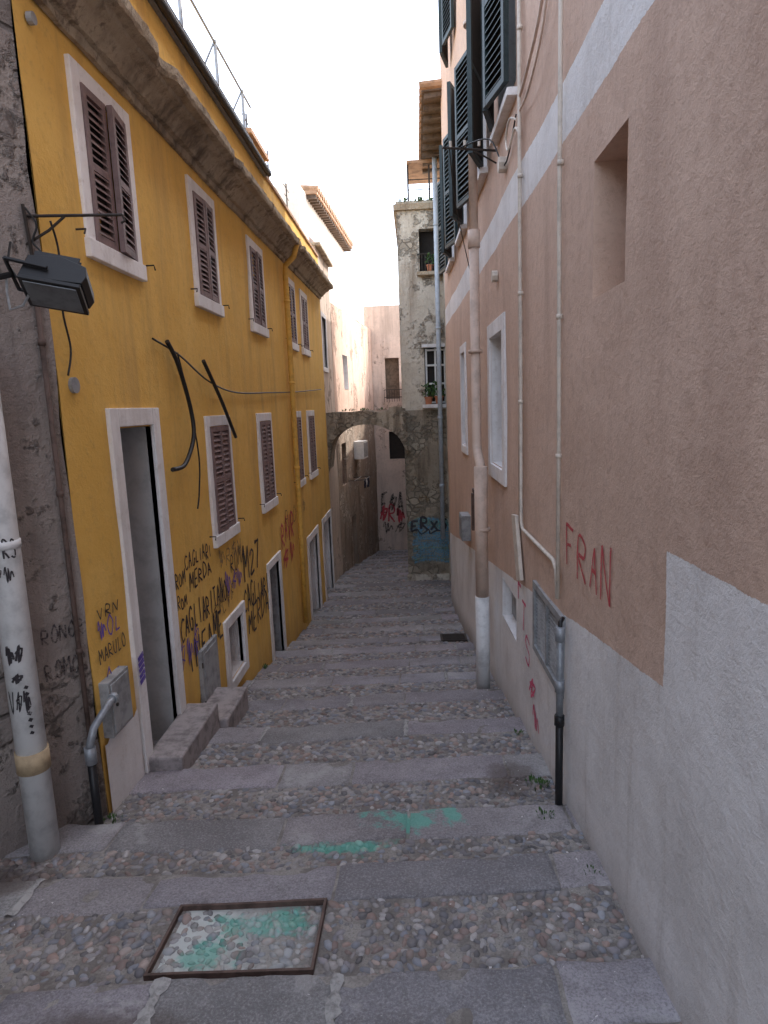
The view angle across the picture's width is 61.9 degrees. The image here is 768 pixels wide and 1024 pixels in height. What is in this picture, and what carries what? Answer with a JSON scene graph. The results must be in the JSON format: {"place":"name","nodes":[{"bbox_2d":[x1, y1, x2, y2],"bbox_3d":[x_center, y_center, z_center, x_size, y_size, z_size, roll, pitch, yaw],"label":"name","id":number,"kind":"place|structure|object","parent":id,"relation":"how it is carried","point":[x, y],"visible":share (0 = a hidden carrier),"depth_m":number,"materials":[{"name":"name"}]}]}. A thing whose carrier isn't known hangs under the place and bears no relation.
{"place":"outdoors","nodes":[
{"label":"outdoors","id":0,"kind":"place"},
{"bbox_2d":[246,127,268,161],"bbox_3d":[-2.438,-4.885,9.169,1.400,0.660,1.050,-2,9,3],"label":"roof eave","id":1,"kind":"object","parent":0,"point":[259,147],"visible":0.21,"depth_m":9.02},
{"bbox_2d":[167,0,439,324],"label":"sky","id":2,"kind":"structure","parent":0,"point":[330,87],"materials":[{"name":"white"}]},
{"bbox_2d":[0,688,614,1020],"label":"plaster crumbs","id":3,"kind":"object","parent":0,"point":[408,809],"visible":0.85,"depth_m":2.95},
{"bbox_2d":[0,549,681,1023],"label":"stepped street","id":4,"kind":"structure","parent":0,"point":[344,745],"depth_m":3.12,"materials":[{"name":"stone"}]},
{"bbox_2d":[0,0,107,858],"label":"chamfered wall","id":5,"kind":"structure","parent":4,"relation":"on","point":[25,413],"depth_m":3.41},
{"bbox_2d":[0,394,60,861],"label":"drainpipe","id":6,"kind":"object","parent":5,"relation":"attached to","point":[32,757],"visible":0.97,"depth_m":3.22,"materials":[{"name":"grey paint"}]},
{"bbox_2d":[0,241,93,314],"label":"floodlight","id":7,"kind":"object","parent":5,"relation":"attached to","point":[54,281],"visible":1,"depth_m":2.94,"materials":[{"name":"black metal"}]},
{"bbox_2d":[40,618,84,681],"bbox_3d":[-1.784,0.766,3.572,0.012,0.322,0.249,4,11,32],"label":"graffiti","id":8,"kind":"object","parent":5,"relation":"attached to","point":[65,636],"visible":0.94,"depth_m":3.55,"materials":[{"name":"grey paint"}]},
{"bbox_2d":[35,306,90,736],"bbox_3d":[-1.748,0.271,3.544,0.037,3.120,0.037,-5,10,-19],"label":"gas pipe","id":9,"kind":"object","parent":5,"relation":"attached to","point":[41,340],"visible":0.83,"depth_m":3.49,"materials":[{"name":"metal"}]},
{"bbox_2d":[21,204,125,254],"bbox_3d":[-1.603,-1.431,3.317,0.514,0.304,0.060,-4,10,-9],"label":"iron bracket","id":10,"kind":"object","parent":5,"relation":"attached to","point":[30,242],"visible":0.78,"depth_m":3.30,"materials":[{"name":"black metal"}]},
{"bbox_2d":[10,0,102,768],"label":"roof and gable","id":11,"kind":"structure","parent":4,"relation":"on","point":[25,128],"depth_m":3.28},
{"bbox_2d":[19,66,101,755],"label":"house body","id":12,"kind":"structure","parent":4,"relation":"on","point":[54,351],"depth_m":4.31,"materials":[{"name":"yellow paint"}]},
{"bbox_2d":[84,692,118,824],"bbox_3d":[-1.622,1.476,3.743,0.070,0.790,0.268,1,10,19],"label":"service riser pipe","id":13,"kind":"object","parent":4,"relation":"on","point":[90,755],"visible":0.92,"depth_m":3.64,"materials":[{"name":"grey metal"}]},
{"bbox_2d":[11,0,332,812],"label":"facade","id":14,"kind":"structure","parent":4,"relation":"on","point":[121,358],"depth_m":5.03,"materials":[{"name":"yellow paint"}]},
{"bbox_2d":[25,11,79,392],"bbox_3d":[-1.775,-1.617,3.447,0.030,1.923,0.090,-2,9,3],"label":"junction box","id":15,"kind":"object","parent":14,"relation":"attached to","point":[73,382],"visible":1,"depth_m":3.55,"materials":[{"name":"grey paint"}]},
{"bbox_2d":[64,54,147,281],"bbox_3d":[-1.776,-2.124,4.103,0.090,1.100,0.804,-2,9,3],"label":"window surround","id":16,"kind":"object","parent":14,"relation":"attached to","point":[95,249],"visible":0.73,"depth_m":3.82,"materials":[{"name":"white stone"}]},
{"bbox_2d":[75,82,155,270],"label":"louvred shutters","id":17,"kind":"object","parent":16,"relation":"attached to","point":[97,146],"visible":0.97,"depth_m":4.06,"materials":[{"name":"brown paint"}]},
{"bbox_2d":[98,666,132,737],"bbox_3d":[-1.647,1.168,3.953,0.090,0.350,0.270,-2,9,3],"label":"electric meter box","id":18,"kind":"object","parent":14,"relation":"attached to","point":[118,718],"visible":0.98,"depth_m":3.89,"materials":[{"name":"grey paint"}]},
{"bbox_2d":[105,708,144,811],"bbox_3d":[-1.645,1.634,4.097,0.001,0.603,0.460,-2,9,3],"label":"bare plaster patch","id":19,"kind":"object","parent":14,"relation":"attached to","point":[125,761],"visible":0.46,"depth_m":4.07,"materials":[{"name":"grey paint"}]},
{"bbox_2d":[105,408,186,772],"bbox_3d":[-1.669,0.658,4.585,0.070,2.770,0.780,-2,9,3],"label":"door surround","id":20,"kind":"object","parent":14,"relation":"attached to","point":[117,419],"visible":0.67,"depth_m":4.39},
{"bbox_2d":[138,651,145,684],"bbox_3d":[-1.631,1.050,4.311,0.001,0.216,0.094,-2,9,3],"label":"door frame graffiti","id":21,"kind":"object","parent":20,"relation":"attached to","point":[142,666],"depth_m":4.31,"materials":[{"name":"purple paint"}]},
{"bbox_2d":[33,0,332,298],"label":"cornice","id":22,"kind":"structure","parent":14,"relation":"attached to","point":[115,42],"depth_m":4.81,"materials":[{"name":"stone"}]},
{"bbox_2d":[49,221,320,508],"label":"hanging cables","id":23,"kind":"object","parent":14,"relation":"attached to","point":[168,345],"visible":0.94,"depth_m":5.30,"materials":[{"name":"black rubber"}]},
{"bbox_2d":[149,687,248,771],"bbox_3d":[-1.438,1.857,5.160,0.320,0.600,1.480,-2,9,3],"label":"door step","id":24,"kind":"object","parent":14,"relation":"attached to","point":[187,737],"depth_m":4.87,"materials":[{"name":"grey stone"}]},
{"bbox_2d":[97,502,304,701],"bbox_3d":[-1.506,0.695,7.418,0.014,1.438,7.213,-2,9,3],"label":"graffiti","id":25,"kind":"object","parent":14,"relation":"attached to","point":[196,651],"visible":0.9,"depth_m":5.87,"materials":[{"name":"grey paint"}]},
{"bbox_2d":[185,174,224,317],"bbox_3d":[-1.687,-2.439,5.985,0.090,1.100,0.774,-2,9,3],"label":"window surround","id":26,"kind":"object","parent":14,"relation":"attached to","point":[206,303],"visible":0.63,"depth_m":5.71,"materials":[{"name":"white stone"}]},
{"bbox_2d":[191,191,229,308],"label":"louvred shutters","id":27,"kind":"object","parent":26,"relation":"attached to","point":[206,247],"visible":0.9,"depth_m":5.94,"materials":[{"name":"brown paint"}]},
{"bbox_2d":[198,634,220,702],"bbox_3d":[-1.562,1.490,5.753,0.053,0.660,0.442,-2,9,3],"label":"meter cupboard door","id":28,"kind":"structure","parent":14,"relation":"attached to","point":[209,669],"depth_m":5.66,"materials":[{"name":"grey paint"}]},
{"bbox_2d":[204,415,240,547],"bbox_3d":[-1.608,-0.329,6.304,0.090,1.230,0.804,-2,9,3],"label":"window surround","id":29,"kind":"object","parent":14,"relation":"attached to","point":[222,538],"visible":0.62,"depth_m":6.01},
{"bbox_2d":[209,425,244,540],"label":"louvred shutters","id":30,"kind":"object","parent":29,"relation":"attached to","point":[223,481],"visible":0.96,"depth_m":6.25,"materials":[{"name":"brown paint"}]},
{"bbox_2d":[165,0,288,206],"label":"roof railing","id":31,"kind":"object","parent":14,"relation":"on","point":[245,125],"visible":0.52,"depth_m":6.89,"materials":[{"name":"grey metal"}]},
{"bbox_2d":[147,0,317,256],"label":"parapet coping","id":32,"kind":"object","parent":14,"relation":"on","point":[169,21],"visible":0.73,"depth_m":6.13,"materials":[{"name":"brown paint"}]},
{"bbox_2d":[223,600,249,686],"bbox_3d":[-1.542,1.387,6.614,0.070,0.760,0.730,-2,9,3],"label":"hatch surround","id":33,"kind":"object","parent":14,"relation":"attached to","point":[234,615],"visible":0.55,"depth_m":6.63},
{"bbox_2d":[245,234,268,337],"bbox_3d":[-1.593,-2.769,7.955,0.090,1.100,0.804,-2,9,3],"label":"window surround","id":34,"kind":"object","parent":14,"relation":"attached to","point":[258,329],"visible":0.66,"depth_m":7.65,"materials":[{"name":"white stone"}]},
{"bbox_2d":[249,246,272,330],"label":"louvred shutters","id":35,"kind":"object","parent":34,"relation":"attached to","point":[259,318],"visible":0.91,"depth_m":7.93,"materials":[{"name":"brown paint"}]},
{"bbox_2d":[256,413,278,513],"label":"window surround","id":36,"kind":"object","parent":14,"relation":"attached to","point":[271,504],"visible":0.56,"depth_m":7.92,"materials":[{"name":"white stone"}]},
{"bbox_2d":[260,421,281,506],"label":"louvred shutters","id":37,"kind":"object","parent":36,"relation":"attached to","point":[267,458],"visible":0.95,"depth_m":8.19,"materials":[{"name":"brown paint"}]},
{"bbox_2d":[266,550,286,660],"bbox_3d":[-1.446,1.339,8.565,0.060,1.510,0.820,-2,9,3],"label":"door surround","id":38,"kind":"object","parent":14,"relation":"attached to","point":[274,560],"visible":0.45,"depth_m":8.78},
{"bbox_2d":[288,277,298,351],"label":"window surround","id":39,"kind":"object","parent":14,"relation":"attached to","point":[295,346],"visible":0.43,"depth_m":10.37,"materials":[{"name":"white stone"}]},
{"bbox_2d":[289,284,301,345],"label":"louvred shutters","id":40,"kind":"object","parent":39,"relation":"attached to","point":[292,309],"visible":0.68,"depth_m":10.22,"materials":[{"name":"brown paint"}]},
{"bbox_2d":[283,239,308,622],"bbox_3d":[-1.272,-1.125,9.921,0.310,5.913,0.100,-2,9,3],"label":"rainwater pipe","id":41,"kind":"object","parent":14,"relation":"attached to","point":[290,260],"visible":0.98,"depth_m":9.87,"materials":[{"name":"yellow metal"}]},
{"bbox_2d":[293,411,305,488],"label":"window surround","id":42,"kind":"object","parent":14,"relation":"attached to","point":[303,480],"visible":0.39,"depth_m":10.66,"materials":[{"name":"white stone"}]},
{"bbox_2d":[294,417,307,484],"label":"louvred shutters","id":43,"kind":"object","parent":42,"relation":"attached to","point":[300,446],"visible":0.56,"depth_m":10.57,"materials":[{"name":"brown paint"}]},
{"bbox_2d":[299,288,310,356],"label":"window surround","id":44,"kind":"object","parent":14,"relation":"attached to","point":[306,352],"visible":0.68,"depth_m":11.10,"materials":[{"name":"white stone"}]},
{"bbox_2d":[301,296,312,350],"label":"louvred shutters","id":45,"kind":"object","parent":44,"relation":"attached to","point":[305,322],"visible":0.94,"depth_m":11.39,"materials":[{"name":"brown paint"}]},
{"bbox_2d":[306,410,318,479],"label":"window surround","id":46,"kind":"object","parent":14,"relation":"attached to","point":[315,473],"visible":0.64,"depth_m":11.50,"materials":[{"name":"white stone"}]},
{"bbox_2d":[308,416,320,474],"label":"louvred shutters","id":47,"kind":"object","parent":46,"relation":"attached to","point":[314,467],"visible":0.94,"depth_m":11.80,"materials":[{"name":"brown paint"}]},
{"bbox_2d":[307,525,322,620],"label":"door surround","id":48,"kind":"object","parent":14,"relation":"attached to","point":[313,534],"visible":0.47,"depth_m":12.08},
{"bbox_2d":[322,509,334,600],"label":"door surround","id":49,"kind":"object","parent":14,"relation":"attached to","point":[326,517],"visible":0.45,"depth_m":13.84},
{"bbox_2d":[143,898,326,980],"bbox_3d":[-0.597,1.798,2.700,0.660,0.077,0.443,-2,9,3],"label":"frame","id":50,"kind":"object","parent":4,"relation":"on","point":[148,975],"visible":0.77,"depth_m":2.62,"materials":[{"name":"metal"}]},
{"bbox_2d":[278,183,346,312],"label":"facade","id":51,"kind":"structure","parent":4,"relation":"on","point":[310,222],"depth_m":18.61,"materials":[{"name":"beige paint"}]},
{"bbox_2d":[300,185,352,251],"bbox_3d":[-1.880,-8.984,19.886,0.955,0.400,6.230,-1,9,6],"label":"tiled eave","id":52,"kind":"object","parent":51,"relation":"attached to","point":[319,202],"visible":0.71,"depth_m":18.77,"materials":[{"name":"ceramic"}]},
{"bbox_2d":[313,246,342,582],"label":"facade","id":53,"kind":"structure","parent":4,"relation":"on","point":[333,471],"depth_m":15.19,"materials":[{"name":"beige paint"}]},
{"bbox_2d":[310,242,332,266],"bbox_3d":[-1.632,-5.723,14.319,0.720,0.070,2.150,-2,9,3],"label":"eave","id":54,"kind":"object","parent":53,"relation":"on","point":[323,253],"visible":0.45,"depth_m":13.97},
{"bbox_2d":[320,310,328,372],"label":"window surround","id":55,"kind":"object","parent":53,"relation":"attached to","point":[325,369],"visible":0.69,"depth_m":14.53,"materials":[{"name":"white stone"}]},
{"bbox_2d":[326,406,410,470],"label":"stone arch","id":56,"kind":"structure","parent":53,"relation":"attached to","point":[393,419],"depth_m":14.24,"materials":[{"name":"grey stone"}]},
{"bbox_2d":[103,655,602,875],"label":"weeds","id":57,"kind":"object","parent":4,"relation":"on","point":[114,815],"visible":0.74,"depth_m":3.98,"materials":[{"name":"green plant"}]},
{"bbox_2d":[337,410,378,573],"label":"facade","id":58,"kind":"structure","parent":4,"relation":"on","point":[359,510],"depth_m":18.64,"materials":[{"name":"brown paint"}]},
{"bbox_2d":[330,302,373,411],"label":"facade","id":59,"kind":"structure","parent":58,"relation":"on","point":[352,360],"depth_m":17.95,"materials":[{"name":"beige paint"}]},
{"bbox_2d":[349,476,370,487],"bbox_3d":[-0.663,-0.812,17.727,0.501,0.280,1.000,-1,10,9],"label":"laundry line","id":60,"kind":"object","parent":58,"relation":"attached to","point":[366,481],"visible":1,"depth_m":17.58,"materials":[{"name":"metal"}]},
{"bbox_2d":[354,440,367,458],"bbox_3d":[-0.662,-1.807,18.531,0.290,0.500,0.700,-1,10,9],"label":"air conditioner","id":61,"kind":"object","parent":58,"relation":"attached to","point":[360,449],"visible":1,"depth_m":18.21,"materials":[{"name":"white metal"}]},
{"bbox_2d":[363,305,407,550],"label":"facade","id":62,"kind":"structure","parent":4,"relation":"on","point":[382,322],"depth_m":21.86,"materials":[{"name":"paint"}]},
{"bbox_2d":[380,492,405,533],"bbox_3d":[0.297,0.010,22.307,0.912,1.510,0.038,-2,9,3],"label":"graffiti","id":63,"kind":"object","parent":62,"relation":"attached to","point":[400,515],"visible":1,"depth_m":22.32,"materials":[{"name":"red paint"}]},
{"bbox_2d":[384,389,401,401],"bbox_3d":[0.310,-3.921,21.539,0.610,0.411,0.022,-2,9,3],"label":"balcony rail","id":64,"kind":"object","parent":62,"relation":"attached to","point":[389,397],"visible":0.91,"depth_m":21.53,"materials":[{"name":"metal"}]},
{"bbox_2d":[407,573,448,580],"bbox_3d":[1.142,1.648,14.955,1.180,0.420,0.170,-2,9,3],"label":"footing","id":65,"kind":"object","parent":4,"relation":"on","point":[413,577],"visible":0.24,"depth_m":14.86,"materials":[{"name":"paint"}]},
{"bbox_2d":[418,78,450,581],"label":"house with wooden eave","id":66,"kind":"structure","parent":4,"relation":"on","point":[430,136],"depth_m":12.21,"materials":[{"name":"paint"}]},
{"bbox_2d":[396,209,445,410],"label":"building wall","id":67,"kind":"structure","parent":66,"relation":"attached to","point":[415,237],"depth_m":13.96,"materials":[{"name":"paint"}]},
{"bbox_2d":[417,253,442,276],"bbox_3d":[1.023,-5.301,13.700,0.640,0.440,0.200,-2,9,3],"label":"balcony railing","id":68,"kind":"object","parent":67,"relation":"attached to","point":[425,273],"visible":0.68,"depth_m":13.64,"materials":[{"name":"metal"}]},
{"bbox_2d":[425,252,433,270],"bbox_3d":[0.987,-5.353,13.703,0.241,0.384,0.261,-2,9,3],"label":"potted plant","id":69,"kind":"object","parent":68,"relation":"on","point":[431,265],"visible":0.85,"depth_m":13.66,"materials":[{"name":"green plant"}]},
{"bbox_2d":[422,343,445,407],"bbox_3d":[1.134,-3.006,14.151,0.600,1.380,0.260,-2,9,3],"label":"casement window","id":70,"kind":"structure","parent":67,"relation":"attached to","point":[434,365],"depth_m":14.16,"materials":[{"name":"white wood"}]},
{"bbox_2d":[421,383,434,403],"bbox_3d":[1.004,-2.622,14.164,0.287,0.467,0.296,7,13,45],"label":"potted plant","id":71,"kind":"object","parent":70,"relation":"on","point":[428,400],"visible":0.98,"depth_m":14.13,"materials":[{"name":"green plant"}]},
{"bbox_2d":[432,381,445,403],"bbox_3d":[1.209,-2.644,14.144,0.323,0.503,0.351,-2,9,3],"label":"potted plant","id":72,"kind":"object","parent":70,"relation":"on","point":[433,391],"visible":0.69,"depth_m":14.11,"materials":[{"name":"green plant"}]},
{"bbox_2d":[405,409,449,573],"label":"wall","id":73,"kind":"structure","parent":66,"relation":"attached to","point":[422,465],"depth_m":14.56,"materials":[{"name":"stone"}]},
{"bbox_2d":[408,495,448,562],"bbox_3d":[1.021,0.407,14.727,0.973,1.619,0.033,-1,9,4],"label":"graffiti","id":74,"kind":"object","parent":73,"relation":"attached to","point":[422,523],"visible":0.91,"depth_m":14.74,"materials":[{"name":"blue paint"}]},
{"bbox_2d":[432,156,444,538],"bbox_3d":[1.185,-3.432,13.833,0.120,8.200,0.120,-2,9,3],"label":"blue grey downpipe","id":75,"kind":"object","parent":66,"relation":"attached to","point":[438,353],"visible":0.9,"depth_m":13.78,"materials":[{"name":"metal"}]},
{"bbox_2d":[440,633,467,641],"bbox_3d":[1.013,1.842,9.315,0.380,0.103,0.380,-2,9,3],"label":"drain cover","id":76,"kind":"object","parent":4,"relation":"on","point":[454,637],"visible":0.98,"depth_m":9.24,"materials":[{"name":"metal"}]},
{"bbox_2d":[440,0,767,1023],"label":"facade","id":77,"kind":"structure","parent":4,"relation":"on","point":[664,344],"depth_m":2.34,"materials":[{"name":"pink paint"}]},
{"bbox_2d":[437,180,447,274],"bbox_3d":[0.961,-4.704,10.540,0.040,1.440,0.432,-4,10,-10],"label":"green shutter","id":78,"kind":"object","parent":77,"relation":"attached to","point":[442,260],"visible":0.47,"depth_m":10.67,"materials":[{"name":"paint"}]},
{"bbox_2d":[438,0,447,67],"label":"green shutter","id":79,"kind":"object","parent":77,"relation":"attached to","point":[443,51],"visible":0.48,"depth_m":8.82,"materials":[{"name":"paint"}]},
{"bbox_2d":[439,145,451,257],"bbox_3d":[0.902,-4.505,9.350,0.040,1.440,0.443,2,10,21],"label":"green shutter","id":80,"kind":"object","parent":77,"relation":"attached to","point":[447,252],"visible":0.42,"depth_m":9.17,"materials":[{"name":"paint"}]},
{"bbox_2d":[441,0,453,45],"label":"green shutter","id":81,"kind":"object","parent":77,"relation":"attached to","point":[447,11],"visible":1,"depth_m":8.46,"materials":[{"name":"paint"}]},
{"bbox_2d":[443,134,457,248],"bbox_3d":[0.907,-4.408,8.765,0.040,1.440,0.437,-4,10,-13],"label":"green shutter","id":82,"kind":"object","parent":77,"relation":"attached to","point":[451,228],"visible":0.46,"depth_m":8.88,"materials":[{"name":"paint"}]},
{"bbox_2d":[447,81,463,224],"bbox_3d":[0.848,-4.208,7.575,0.040,1.440,0.450,2,10,24],"label":"green shutter","id":83,"kind":"object","parent":77,"relation":"attached to","point":[451,129],"visible":0.56,"depth_m":7.42,"materials":[{"name":"paint"}]},
{"bbox_2d":[454,49,468,208],"bbox_3d":[0.860,-4.096,6.891,0.040,1.440,0.437,-4,10,-13],"label":"green shutter","id":84,"kind":"object","parent":77,"relation":"attached to","point":[461,131],"visible":0.72,"depth_m":6.96,"materials":[{"name":"paint"}]},
{"bbox_2d":[460,342,467,454],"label":"window surround","id":85,"kind":"object","parent":77,"relation":"attached to","point":[464,448],"visible":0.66,"depth_m":8.55,"materials":[{"name":"white stone"}]},
{"bbox_2d":[459,512,470,540],"bbox_3d":[1.097,0.193,8.684,0.135,0.340,0.350,-2,9,3],"label":"gas meter box","id":86,"kind":"object","parent":77,"relation":"attached to","point":[465,526],"visible":1,"depth_m":8.52,"materials":[{"name":"grey paint"}]},
{"bbox_2d":[471,488,474,530],"bbox_3d":[1.088,-0.029,7.699,0.073,0.500,0.180,-2,9,3],"label":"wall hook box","id":87,"kind":"object","parent":77,"relation":"attached to","point":[472,514],"visible":0.45,"depth_m":7.67,"materials":[{"name":"metal"}]},
{"bbox_2d":[466,0,483,168],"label":"green shutter","id":88,"kind":"object","parent":77,"relation":"attached to","point":[474,65],"visible":0.94,"depth_m":5.63,"materials":[{"name":"paint"}]},
{"bbox_2d":[463,19,489,688],"bbox_3d":[0.830,-3.166,5.815,0.153,10.080,0.556,-2,9,3],"label":"rainwater downpipe","id":89,"kind":"object","parent":77,"relation":"attached to","point":[482,529],"visible":0.91,"depth_m":6.18,"materials":[{"name":"metal"}]},
{"bbox_2d":[445,86,516,272],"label":"window sills","id":90,"kind":"structure","parent":77,"relation":"attached to","point":[509,98],"depth_m":5.09,"materials":[{"name":"white stone"}]},
{"bbox_2d":[481,0,493,131],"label":"green shutter","id":91,"kind":"object","parent":77,"relation":"attached to","point":[488,113],"visible":0.16,"depth_m":5.06,"materials":[{"name":"paint"}]},
{"bbox_2d":[442,0,546,265],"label":"wire bracket arm","id":92,"kind":"object","parent":77,"relation":"attached to","point":[508,148],"visible":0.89,"depth_m":4.40},
{"bbox_2d":[482,0,508,108],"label":"green shutter","id":93,"kind":"object","parent":77,"relation":"attached to","point":[495,34],"visible":1,"depth_m":4.66,"materials":[{"name":"paint"}]},
{"bbox_2d":[487,312,506,486],"bbox_3d":[1.042,-1.005,5.827,0.062,1.440,1.011,-2,9,2],"label":"window surround","id":94,"kind":"object","parent":77,"relation":"attached to","point":[496,327],"visible":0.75,"depth_m":5.54,"materials":[{"name":"white stone"}]},
{"bbox_2d":[491,156,507,281],"bbox_3d":[0.942,-2.373,5.262,0.070,0.828,0.658,-2,9,3],"label":"round junction box","id":95,"kind":"object","parent":77,"relation":"attached to","point":[501,167],"visible":0.94,"depth_m":4.92,"materials":[{"name":"grey plastic"}]},
{"bbox_2d":[512,593,515,619],"bbox_3d":[1.182,0.821,5.535,0.035,0.345,0.686,-2,9,2],"label":"window grille","id":96,"kind":"object","parent":77,"relation":"attached to","point":[514,606],"depth_m":5.77,"materials":[{"name":"grey metal"}]},
{"bbox_2d":[511,514,523,580],"bbox_3d":[1.022,0.273,4.910,0.030,0.498,0.357,-2,9,2],"label":"cable cover board","id":97,"kind":"object","parent":77,"relation":"attached to","point":[517,546],"visible":1,"depth_m":4.86,"materials":[{"name":"white plastic"}]},
{"bbox_2d":[517,0,563,598],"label":"wall conduits","id":98,"kind":"object","parent":77,"relation":"attached to","point":[559,318],"depth_m":3.61,"materials":[{"name":"metal"}]},
{"bbox_2d":[533,580,565,698],"bbox_3d":[1.041,0.769,4.028,0.052,0.490,0.781,-2,9,2],"label":"ventilation louvre","id":99,"kind":"object","parent":77,"relation":"attached to","point":[547,614],"visible":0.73,"depth_m":4.04,"materials":[{"name":"grey paint"}]},
{"bbox_2d":[554,616,564,805],"bbox_3d":[1.000,1.201,3.638,0.054,1.250,0.081,2,10,25],"label":"metal riser pipe","id":100,"kind":"object","parent":77,"relation":"attached to","point":[559,719],"visible":0.93,"depth_m":3.60,"materials":[{"name":"black metal"}]},
{"bbox_2d":[518,522,611,733],"bbox_3d":[1.040,0.818,3.982,0.013,1.706,2.197,-2,9,2],"label":"graffiti","id":101,"kind":"object","parent":77,"relation":"attached to","point":[594,573],"visible":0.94,"depth_m":3.23,"materials":[{"name":"red paint"}]},
{"bbox_3d":[1.334,-2.451,15.899,1.655,8.580,2.740,-2,9,3],"label":"tower body","id":102,"kind":"object","parent":4,"relation":"on","visible":0},
{"bbox_2d":[393,158,439,241],"bbox_3d":[1.110,-7.147,14.966,1.730,0.960,3.250,-2,9,3],"label":"roof cap and canopy","id":103,"kind":"object","parent":102,"relation":"on","point":[414,168],"visible":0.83,"depth_m":13.54,"materials":[{"name":"paint"}]}
]}

